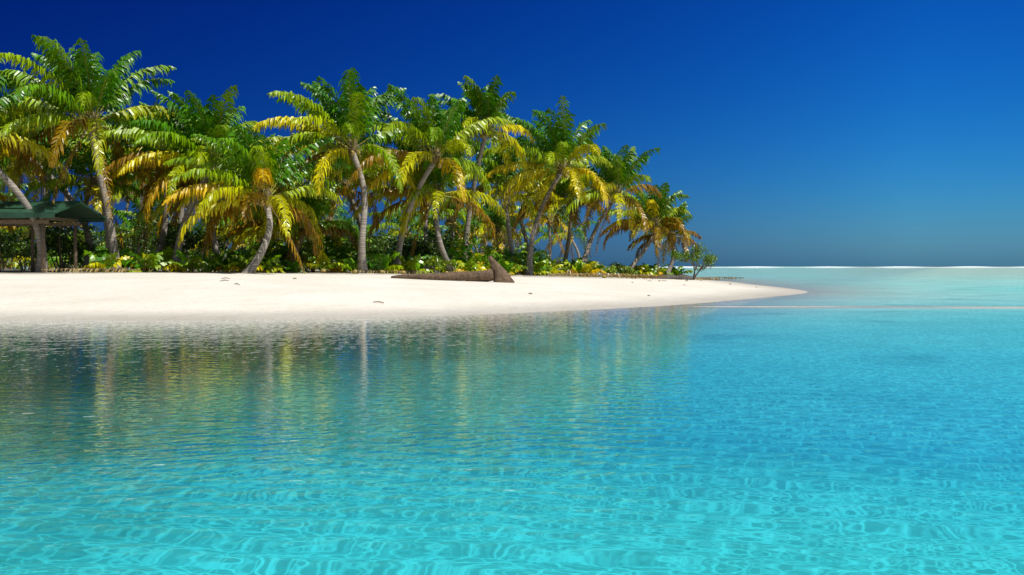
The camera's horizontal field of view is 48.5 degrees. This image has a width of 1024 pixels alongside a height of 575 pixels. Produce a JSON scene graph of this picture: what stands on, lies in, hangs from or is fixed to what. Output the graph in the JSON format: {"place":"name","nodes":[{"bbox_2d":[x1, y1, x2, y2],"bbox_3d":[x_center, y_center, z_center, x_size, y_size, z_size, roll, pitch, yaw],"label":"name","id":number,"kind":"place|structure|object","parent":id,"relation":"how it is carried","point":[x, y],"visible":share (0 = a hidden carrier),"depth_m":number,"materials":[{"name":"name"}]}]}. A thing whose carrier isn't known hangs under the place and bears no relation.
{"place":"outdoors","nodes":[
{"label":"outdoors","id":0,"kind":"place"},
{"bbox_2d":[0,269,846,319],"bbox_3d":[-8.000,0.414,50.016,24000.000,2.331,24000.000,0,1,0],"label":"sand ground","id":1,"kind":"structure","parent":0,"point":[26,294],"depth_m":30.67,"materials":[{"name":"white sand"}]},
{"bbox_2d":[0,158,15,265],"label":"short palm","id":2,"kind":"object","parent":1,"relation":"on","point":[3,197],"visible":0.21,"depth_m":54.91,"materials":[{"name":"green plant"}]},
{"bbox_2d":[0,228,19,269],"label":"shrub","id":3,"kind":"object","parent":1,"relation":"on","point":[4,236],"visible":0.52,"depth_m":64.92,"materials":[{"name":"green plant"}]},
{"bbox_2d":[0,178,48,241],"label":"short palm","id":4,"kind":"object","parent":1,"relation":"on","point":[8,194],"visible":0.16,"depth_m":64.02,"materials":[{"name":"green plant"}]},
{"bbox_2d":[0,239,49,270],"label":"shrub","id":5,"kind":"object","parent":1,"relation":"on","point":[15,248],"visible":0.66,"depth_m":59.55,"materials":[{"name":"green plant"}]},
{"bbox_2d":[5,227,51,269],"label":"shrub","id":6,"kind":"object","parent":1,"relation":"on","point":[27,235],"visible":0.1,"depth_m":70.42,"materials":[{"name":"green plant"}]},
{"bbox_2d":[0,56,70,272],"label":"palm","id":7,"kind":"object","parent":1,"relation":"on","point":[20,143],"visible":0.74,"depth_m":47.50,"materials":[{"name":"green plant"}]},
{"bbox_2d":[13,237,68,269],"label":"bush","id":8,"kind":"object","parent":1,"relation":"on","point":[26,263],"visible":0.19,"depth_m":65.27,"materials":[{"name":"green plant"}]},
{"bbox_2d":[0,193,81,269],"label":"short palm","id":9,"kind":"object","parent":1,"relation":"on","point":[15,228],"visible":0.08,"depth_m":72.89,"materials":[{"name":"green plant"}]},
{"bbox_2d":[3,226,99,270],"bbox_3d":[-21.592,-1.863,53.590,4.502,2.328,3.618,0,1,11],"label":"shrub","id":10,"kind":"object","parent":1,"relation":"on","point":[53,248],"visible":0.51,"depth_m":53.16,"materials":[{"name":"green plant"}]},
{"bbox_2d":[0,201,105,272],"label":"shelter","id":11,"kind":"object","parent":1,"relation":"on","point":[74,214],"visible":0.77,"depth_m":47.54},
{"bbox_2d":[0,84,107,270],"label":"palm","id":12,"kind":"object","parent":1,"relation":"on","point":[28,135],"visible":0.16,"depth_m":53.68,"materials":[{"name":"green plant"}]},
{"bbox_2d":[0,111,110,267],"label":"palm","id":13,"kind":"object","parent":1,"relation":"on","point":[3,187],"visible":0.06,"depth_m":60.27,"materials":[{"name":"green plant"}]},
{"bbox_2d":[34,222,96,271],"bbox_3d":[-20.566,-2.185,52.434,2.693,3.035,3.344,-1,1,-30],"label":"shrub","id":14,"kind":"object","parent":1,"relation":"on","point":[57,229],"visible":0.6,"depth_m":52.36,"materials":[{"name":"green plant"}]},
{"bbox_2d":[47,248,102,270],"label":"bush","id":15,"kind":"object","parent":1,"relation":"on","point":[80,260],"visible":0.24,"depth_m":55.83,"materials":[{"name":"green plant"}]},
{"bbox_2d":[47,228,104,267],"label":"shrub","id":16,"kind":"object","parent":1,"relation":"on","point":[80,230],"visible":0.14,"depth_m":62.58,"materials":[{"name":"green plant"}]},
{"bbox_2d":[3,134,172,262],"bbox_3d":[-19.761,-3.730,52.458,5.331,6.788,7.468,0,1,19],"label":"short palm","id":17,"kind":"object","parent":1,"relation":"on","point":[92,183],"visible":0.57,"depth_m":51.95,"materials":[{"name":"green plant"}]},
{"bbox_2d":[78,224,104,252],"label":"shrub","id":18,"kind":"object","parent":1,"relation":"on","point":[94,239],"visible":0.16,"depth_m":71.36,"materials":[{"name":"green plant"}]},
{"bbox_2d":[0,34,191,271],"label":"palm","id":19,"kind":"object","parent":1,"relation":"on","point":[83,96],"visible":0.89,"depth_m":47.82,"materials":[{"name":"green plant"}]},
{"bbox_2d":[83,250,132,271],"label":"shrub","id":20,"kind":"object","parent":1,"relation":"on","point":[109,262],"visible":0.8,"depth_m":48.06,"materials":[{"name":"green plant"}]},
{"bbox_2d":[76,166,149,232],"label":"palm","id":21,"kind":"object","parent":1,"relation":"on","point":[118,198],"visible":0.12,"depth_m":102.51,"materials":[{"name":"green plant"}]},
{"bbox_2d":[90,247,149,271],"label":"bush","id":22,"kind":"object","parent":1,"relation":"on","point":[124,251],"visible":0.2,"depth_m":49.80,"materials":[{"name":"green plant"}]},
{"bbox_2d":[94,226,150,254],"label":"shrub","id":23,"kind":"object","parent":1,"relation":"on","point":[126,243],"visible":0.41,"depth_m":69.25,"materials":[{"name":"green plant"}]},
{"bbox_2d":[61,102,207,270],"bbox_3d":[-18.111,-4.761,55.752,7.720,8.835,9.530,0,1,0],"label":"palm","id":24,"kind":"object","parent":1,"relation":"on","point":[163,234],"visible":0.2,"depth_m":54.12,"materials":[{"name":"green plant"}]},
{"bbox_2d":[95,198,175,269],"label":"bush","id":25,"kind":"object","parent":1,"relation":"on","point":[131,224],"visible":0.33,"depth_m":71.63,"materials":[{"name":"green plant"}]},
{"bbox_2d":[121,251,178,271],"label":"shrub","id":26,"kind":"object","parent":1,"relation":"on","point":[153,259],"visible":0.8,"depth_m":48.05,"materials":[{"name":"green plant"}]},
{"bbox_2d":[117,195,194,268],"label":"short palm","id":27,"kind":"object","parent":1,"relation":"on","point":[130,212],"visible":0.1,"depth_m":94.01,"materials":[{"name":"green plant"}]},
{"bbox_2d":[124,212,203,270],"bbox_3d":[-18.719,-2.514,61.770,3.966,3.342,4.345,1,1,43],"label":"shrub","id":28,"kind":"object","parent":1,"relation":"on","point":[140,232],"visible":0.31,"depth_m":61.40,"materials":[{"name":"green plant"}]},
{"bbox_2d":[142,246,195,271],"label":"bush","id":29,"kind":"object","parent":1,"relation":"on","point":[167,254],"visible":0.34,"depth_m":49.95,"materials":[{"name":"green plant"}]},
{"bbox_2d":[121,101,218,269],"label":"palm","id":30,"kind":"object","parent":1,"relation":"on","point":[181,214],"visible":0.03,"depth_m":66.39,"materials":[{"name":"green plant"}]},
{"bbox_2d":[153,220,190,268],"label":"shrub","id":31,"kind":"object","parent":1,"relation":"on","point":[169,236],"visible":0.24,"depth_m":58.39,"materials":[{"name":"green plant"}]},
{"bbox_2d":[161,250,221,271],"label":"shrub","id":32,"kind":"object","parent":1,"relation":"on","point":[194,262],"visible":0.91,"depth_m":48.42,"materials":[{"name":"green plant"}]},
{"bbox_2d":[148,227,237,270],"bbox_3d":[-15.726,-1.901,56.206,3.776,2.325,3.389,1,1,41],"label":"shrub","id":33,"kind":"object","parent":1,"relation":"on","point":[190,243],"visible":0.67,"depth_m":55.81,"materials":[{"name":"green plant"}]},
{"bbox_2d":[96,85,303,271],"bbox_3d":[-14.029,-4.576,51.325,8.912,8.495,9.502,0,1,0],"label":"palm","id":34,"kind":"object","parent":1,"relation":"on","point":[209,123],"visible":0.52,"depth_m":49.83,"materials":[{"name":"green plant"}]},
{"bbox_2d":[172,221,227,259],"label":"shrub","id":35,"kind":"object","parent":1,"relation":"on","point":[198,223],"visible":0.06,"depth_m":97.74,"materials":[{"name":"green plant"}]},
{"bbox_2d":[194,231,230,259],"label":"shrub","id":36,"kind":"object","parent":1,"relation":"on","point":[224,250],"visible":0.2,"depth_m":75.08,"materials":[{"name":"green plant"}]},
{"bbox_2d":[199,254,239,271],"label":"bush","id":37,"kind":"object","parent":1,"relation":"on","point":[224,268],"visible":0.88,"depth_m":49.07,"materials":[{"name":"green plant"}]},
{"bbox_2d":[200,251,250,271],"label":"bush","id":38,"kind":"object","parent":1,"relation":"on","point":[225,261],"visible":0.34,"depth_m":50.99,"materials":[{"name":"green plant"}]},
{"bbox_2d":[133,109,319,271],"bbox_3d":[-14.241,-4.302,54.833,7.208,8.149,8.889,0,1,17],"label":"palm","id":39,"kind":"object","parent":1,"relation":"on","point":[214,242],"visible":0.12,"depth_m":53.49,"materials":[{"name":"green plant"}]},
{"bbox_2d":[195,206,284,259],"bbox_3d":[-15.094,-3.102,64.760,5.470,5.169,7.160,0,1,0],"label":"bush","id":40,"kind":"object","parent":1,"relation":"on","point":[224,229],"visible":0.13,"depth_m":64.33,"materials":[{"name":"green plant"}]},
{"bbox_2d":[161,122,349,273],"bbox_3d":[-11.000,-3.376,48.010,7.338,6.891,9.090,0,1,0],"label":"palm","id":41,"kind":"object","parent":1,"relation":"on","point":[263,173],"visible":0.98,"depth_m":47.38,"materials":[{"name":"green plant"}]},
{"bbox_2d":[226,247,288,264],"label":"bush","id":42,"kind":"object","parent":1,"relation":"on","point":[279,251],"visible":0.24,"depth_m":56.32,"materials":[{"name":"green plant"}]},
{"bbox_2d":[231,248,284,272],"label":"bush","id":43,"kind":"object","parent":1,"relation":"on","point":[268,267],"visible":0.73,"depth_m":49.88,"materials":[{"name":"green plant"}]},
{"bbox_2d":[243,251,285,272],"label":"bush","id":44,"kind":"object","parent":1,"relation":"on","point":[274,265],"visible":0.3,"depth_m":50.63,"materials":[{"name":"green plant"}]},
{"bbox_2d":[205,175,324,245],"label":"palm","id":45,"kind":"object","parent":1,"relation":"on","point":[231,226],"visible":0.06,"depth_m":63.14,"materials":[{"name":"green plant"}]},
{"bbox_2d":[254,238,317,270],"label":"bush","id":46,"kind":"object","parent":1,"relation":"on","point":[283,255],"visible":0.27,"depth_m":58.11,"materials":[{"name":"green plant"}]},
{"bbox_2d":[266,260,306,272],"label":"bush","id":47,"kind":"object","parent":1,"relation":"on","point":[289,265],"visible":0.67,"depth_m":51.11,"materials":[{"name":"green plant"}]},
{"bbox_2d":[224,183,358,263],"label":"palm","id":48,"kind":"object","parent":1,"relation":"on","point":[320,207],"visible":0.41,"depth_m":55.68,"materials":[{"name":"yellow plant"}]},
{"bbox_2d":[252,235,342,271],"bbox_3d":[-10.900,-1.725,59.769,4.307,2.075,4.876,0,1,17],"label":"bush","id":49,"kind":"object","parent":1,"relation":"on","point":[302,249],"visible":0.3,"depth_m":59.15,"materials":[{"name":"green plant"}]},
{"bbox_2d":[299,262,326,272],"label":"shrub","id":50,"kind":"object","parent":1,"relation":"on","point":[312,265],"visible":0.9,"depth_m":52.66,"materials":[{"name":"green plant"}]},
{"bbox_2d":[299,249,344,272],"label":"bush","id":51,"kind":"object","parent":1,"relation":"on","point":[326,262],"visible":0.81,"depth_m":53.07,"materials":[{"name":"green plant"}]},
{"bbox_2d":[271,134,387,259],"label":"palm","id":52,"kind":"object","parent":1,"relation":"on","point":[340,178],"visible":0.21,"depth_m":58.81,"materials":[{"name":"green plant"}]},
{"bbox_2d":[318,198,349,269],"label":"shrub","id":53,"kind":"object","parent":1,"relation":"on","point":[340,212],"visible":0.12,"depth_m":84.33,"materials":[{"name":"green plant"}]},
{"bbox_2d":[252,67,432,272],"bbox_3d":[-7.702,-4.993,52.587,8.212,9.549,9.986,0,1,0],"label":"palm","id":54,"kind":"object","parent":1,"relation":"on","point":[353,117],"visible":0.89,"depth_m":51.22,"materials":[{"name":"green plant"}]},
{"bbox_2d":[298,232,387,266],"bbox_3d":[-8.892,-1.754,60.508,4.808,2.896,5.457,0,1,0],"label":"bush","id":55,"kind":"object","parent":1,"relation":"on","point":[340,252],"visible":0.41,"depth_m":59.97,"materials":[{"name":"green plant"}]},
{"bbox_2d":[332,257,370,272],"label":"bush","id":56,"kind":"object","parent":1,"relation":"on","point":[349,264],"visible":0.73,"depth_m":52.73,"materials":[{"name":"green plant"}]},
{"bbox_2d":[325,215,383,253],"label":"short palm","id":57,"kind":"object","parent":1,"relation":"on","point":[344,218],"visible":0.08,"depth_m":91.11,"materials":[{"name":"green plant"}]},
{"bbox_2d":[354,252,403,273],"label":"shrub","id":58,"kind":"object","parent":1,"relation":"on","point":[382,261],"visible":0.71,"depth_m":53.34,"materials":[{"name":"green plant"}]},
{"bbox_2d":[347,230,420,258],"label":"shrub","id":59,"kind":"object","parent":1,"relation":"on","point":[376,243],"visible":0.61,"depth_m":68.81,"materials":[{"name":"green plant"}]},
{"bbox_2d":[42,268,743,279],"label":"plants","id":60,"kind":"object","parent":1,"relation":"on","point":[355,271],"visible":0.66,"depth_m":55.60,"materials":[{"name":"plant"}]},
{"bbox_2d":[366,199,434,247],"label":"short palm","id":61,"kind":"object","parent":1,"relation":"on","point":[392,229],"visible":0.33,"depth_m":94.21,"materials":[{"name":"green plant"}]},
{"bbox_2d":[386,236,431,260],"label":"shrub","id":62,"kind":"object","parent":1,"relation":"on","point":[416,247],"visible":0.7,"depth_m":61.72,"materials":[{"name":"green plant"}]},
{"bbox_2d":[392,251,433,273],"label":"shrub","id":63,"kind":"object","parent":1,"relation":"on","point":[410,263],"visible":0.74,"depth_m":54.86,"materials":[{"name":"green plant"}]},
{"bbox_2d":[329,83,514,272],"bbox_3d":[-4.270,-4.831,54.934,8.836,9.174,10.005,0,1,0],"label":"palm","id":64,"kind":"object","parent":1,"relation":"on","point":[439,128],"visible":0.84,"depth_m":53.80,"materials":[{"name":"green plant"}]},
{"bbox_2d":[367,163,476,268],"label":"short palm","id":65,"kind":"object","parent":1,"relation":"on","point":[426,222],"visible":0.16,"depth_m":73.47,"materials":[{"name":"green plant"}]},
{"bbox_2d":[345,125,505,271],"bbox_3d":[-4.850,-4.156,58.555,7.158,7.972,8.874,0,1,16],"label":"palm","id":66,"kind":"object","parent":1,"relation":"on","point":[435,195],"visible":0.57,"depth_m":57.87,"materials":[{"name":"green plant"}]},
{"bbox_2d":[407,217,448,245],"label":"short palm","id":67,"kind":"object","parent":1,"relation":"on","point":[433,233],"visible":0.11,"depth_m":102.11,"materials":[{"name":"green plant"}]},
{"bbox_2d":[419,256,449,272],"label":"shrub","id":68,"kind":"object","parent":1,"relation":"on","point":[432,262],"visible":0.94,"depth_m":57.51,"materials":[{"name":"green plant"}]},
{"bbox_2d":[407,182,473,259],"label":"short palm","id":69,"kind":"object","parent":1,"relation":"on","point":[448,220],"visible":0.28,"depth_m":77.23,"materials":[{"name":"green plant"}]},
{"bbox_2d":[417,223,472,272],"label":"shrub","id":70,"kind":"object","parent":1,"relation":"on","point":[429,233],"visible":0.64,"depth_m":61.89,"materials":[{"name":"green plant"}]},
{"bbox_2d":[431,259,466,272],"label":"shrub","id":71,"kind":"object","parent":1,"relation":"on","point":[441,268],"visible":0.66,"depth_m":58.07,"materials":[{"name":"green plant"}]},
{"bbox_2d":[391,255,514,282],"bbox_3d":[-2.189,-0.578,42.117,4.624,1.232,0.608,0,1,6],"label":"driftwood log","id":72,"kind":"object","parent":1,"relation":"on","point":[497,272],"visible":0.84,"depth_m":41.90,"materials":[{"name":"wood"}]},
{"bbox_2d":[424,235,502,270],"bbox_3d":[-2.612,-1.705,61.361,4.314,2.350,4.506,0,1,0],"label":"bush","id":73,"kind":"object","parent":1,"relation":"on","point":[455,253],"visible":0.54,"depth_m":60.62,"materials":[{"name":"green plant"}]},
{"bbox_2d":[439,208,496,251],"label":"short palm","id":74,"kind":"object","parent":1,"relation":"on","point":[440,226],"visible":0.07,"depth_m":105.17,"materials":[{"name":"green plant"}]},
{"bbox_2d":[455,260,486,271],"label":"shrub","id":75,"kind":"object","parent":1,"relation":"on","point":[470,265],"visible":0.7,"depth_m":58.45,"materials":[{"name":"plant"}]},
{"bbox_2d":[440,196,519,254],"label":"short palm","id":76,"kind":"object","parent":1,"relation":"on","point":[478,224],"visible":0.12,"depth_m":90.26,"materials":[{"name":"green plant"}]},
{"bbox_2d":[428,75,534,258],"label":"palm","id":77,"kind":"object","parent":1,"relation":"on","point":[487,104],"visible":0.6,"depth_m":61.01,"materials":[{"name":"green plant"}]},
{"bbox_2d":[450,199,522,253],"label":"short palm","id":78,"kind":"object","parent":1,"relation":"on","point":[499,221],"visible":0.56,"depth_m":79.62,"materials":[{"name":"green plant"}]},
{"bbox_2d":[439,130,557,273],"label":"palm","id":79,"kind":"object","parent":1,"relation":"on","point":[490,163],"visible":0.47,"depth_m":69.75,"materials":[{"name":"green plant"}]},
{"bbox_2d":[470,221,529,249],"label":"short palm","id":80,"kind":"object","parent":1,"relation":"on","point":[504,239],"visible":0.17,"depth_m":98.35,"materials":[{"name":"green plant"}]},
{"bbox_2d":[485,263,514,274],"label":"shrub","id":81,"kind":"object","parent":1,"relation":"on","point":[507,268],"visible":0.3,"depth_m":60.79,"materials":[{"name":"green plant"}]},
{"bbox_2d":[471,204,548,250],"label":"short palm","id":82,"kind":"object","parent":1,"relation":"on","point":[527,231],"visible":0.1,"depth_m":99.04,"materials":[{"name":"green plant"}]},
{"bbox_2d":[500,259,520,274],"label":"shrub","id":83,"kind":"object","parent":1,"relation":"on","point":[507,263],"visible":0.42,"depth_m":61.68,"materials":[{"name":"green plant"}]},
{"bbox_2d":[481,242,548,263],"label":"bush","id":84,"kind":"object","parent":1,"relation":"on","point":[489,249],"visible":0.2,"depth_m":74.19,"materials":[{"name":"green plant"}]},
{"bbox_2d":[479,134,555,252],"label":"palm","id":85,"kind":"object","parent":1,"relation":"on","point":[524,233],"visible":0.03,"depth_m":80.89,"materials":[{"name":"green plant"}]},
{"bbox_2d":[505,250,550,271],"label":"bush","id":86,"kind":"object","parent":1,"relation":"on","point":[539,256],"visible":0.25,"depth_m":69.38,"materials":[{"name":"green plant"}]},
{"bbox_2d":[512,257,545,274],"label":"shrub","id":87,"kind":"object","parent":1,"relation":"on","point":[523,263],"visible":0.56,"depth_m":67.02,"materials":[{"name":"green plant"}]},
{"bbox_2d":[509,191,572,257],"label":"short palm","id":88,"kind":"object","parent":1,"relation":"on","point":[548,221],"visible":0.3,"depth_m":92.71,"materials":[{"name":"green plant"}]},
{"bbox_2d":[479,95,612,275],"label":"palm","id":89,"kind":"object","parent":1,"relation":"on","point":[558,149],"visible":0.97,"depth_m":65.64,"materials":[{"name":"green plant"}]},
{"bbox_2d":[534,259,565,275],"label":"bush","id":90,"kind":"object","parent":1,"relation":"on","point":[553,270],"visible":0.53,"depth_m":68.79,"materials":[{"name":"green plant"}]},
{"bbox_2d":[531,208,596,262],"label":"short palm","id":91,"kind":"object","parent":1,"relation":"on","point":[561,236],"visible":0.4,"depth_m":102.58,"materials":[{"name":"green plant"}]},
{"bbox_2d":[509,161,621,261],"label":"palm","id":92,"kind":"object","parent":1,"relation":"on","point":[563,188],"visible":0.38,"depth_m":76.89,"materials":[{"name":"green plant"}]},
{"bbox_2d":[561,259,605,276],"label":"bush","id":93,"kind":"object","parent":1,"relation":"on","point":[581,267],"visible":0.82,"depth_m":71.55,"materials":[{"name":"green plant"}]},
{"bbox_2d":[540,142,661,275],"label":"palm","id":94,"kind":"object","parent":1,"relation":"on","point":[617,176],"visible":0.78,"depth_m":73.50,"materials":[{"name":"green plant"}]},
{"bbox_2d":[616,265,632,275],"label":"shrub","id":95,"kind":"object","parent":1,"relation":"on","point":[626,269],"visible":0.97,"depth_m":79.46,"materials":[{"name":"green plant"}]},
{"bbox_2d":[617,264,654,275],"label":"bush","id":96,"kind":"object","parent":1,"relation":"on","point":[641,268],"visible":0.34,"depth_m":83.27,"materials":[{"name":"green plant"}]},
{"bbox_2d":[596,182,690,275],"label":"palm","id":97,"kind":"object","parent":1,"relation":"on","point":[654,209],"visible":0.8,"depth_m":81.75,"materials":[{"name":"green plant"}]},
{"bbox_2d":[641,264,666,277],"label":"bush","id":98,"kind":"object","parent":1,"relation":"on","point":[661,271],"visible":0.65,"depth_m":83.83,"materials":[{"name":"green plant"}]},
{"bbox_2d":[627,201,701,273],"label":"palm","id":99,"kind":"object","parent":1,"relation":"on","point":[680,214],"visible":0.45,"depth_m":86.57,"materials":[{"name":"green plant"}]},
{"bbox_2d":[650,274,692,279],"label":"driftwood log","id":100,"kind":"object","parent":1,"relation":"on","point":[683,277],"visible":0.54,"depth_m":77.41,"materials":[{"name":"wood"}]},
{"bbox_2d":[664,266,692,274],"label":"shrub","id":101,"kind":"object","parent":1,"relation":"on","point":[676,271],"visible":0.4,"depth_m":89.04,"materials":[{"name":"green plant"}]},
{"bbox_2d":[668,242,717,279],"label":"tree","id":102,"kind":"object","parent":1,"relation":"on","point":[694,255],"visible":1,"depth_m":79.77,"materials":[{"name":"green plant"}]},
{"bbox_2d":[0,266,1023,574],"bbox_3d":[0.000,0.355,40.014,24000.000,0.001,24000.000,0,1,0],"label":"lagoon water","id":103,"kind":"structure","parent":0,"point":[874,426],"depth_m":7.27,"materials":[{"name":"blue liquid"}]},
{"bbox_2d":[686,266,997,266],"bbox_3d":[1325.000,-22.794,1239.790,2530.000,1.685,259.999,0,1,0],"label":"reef surf","id":104,"kind":"structure","parent":103,"relation":"on","point":[906,266],"depth_m":1118.15,"materials":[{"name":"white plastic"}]},
{"bbox_2d":[0,0,1023,265],"label":"sky","id":105,"kind":"structure","parent":0,"point":[794,132],"materials":[{"name":"blue"}]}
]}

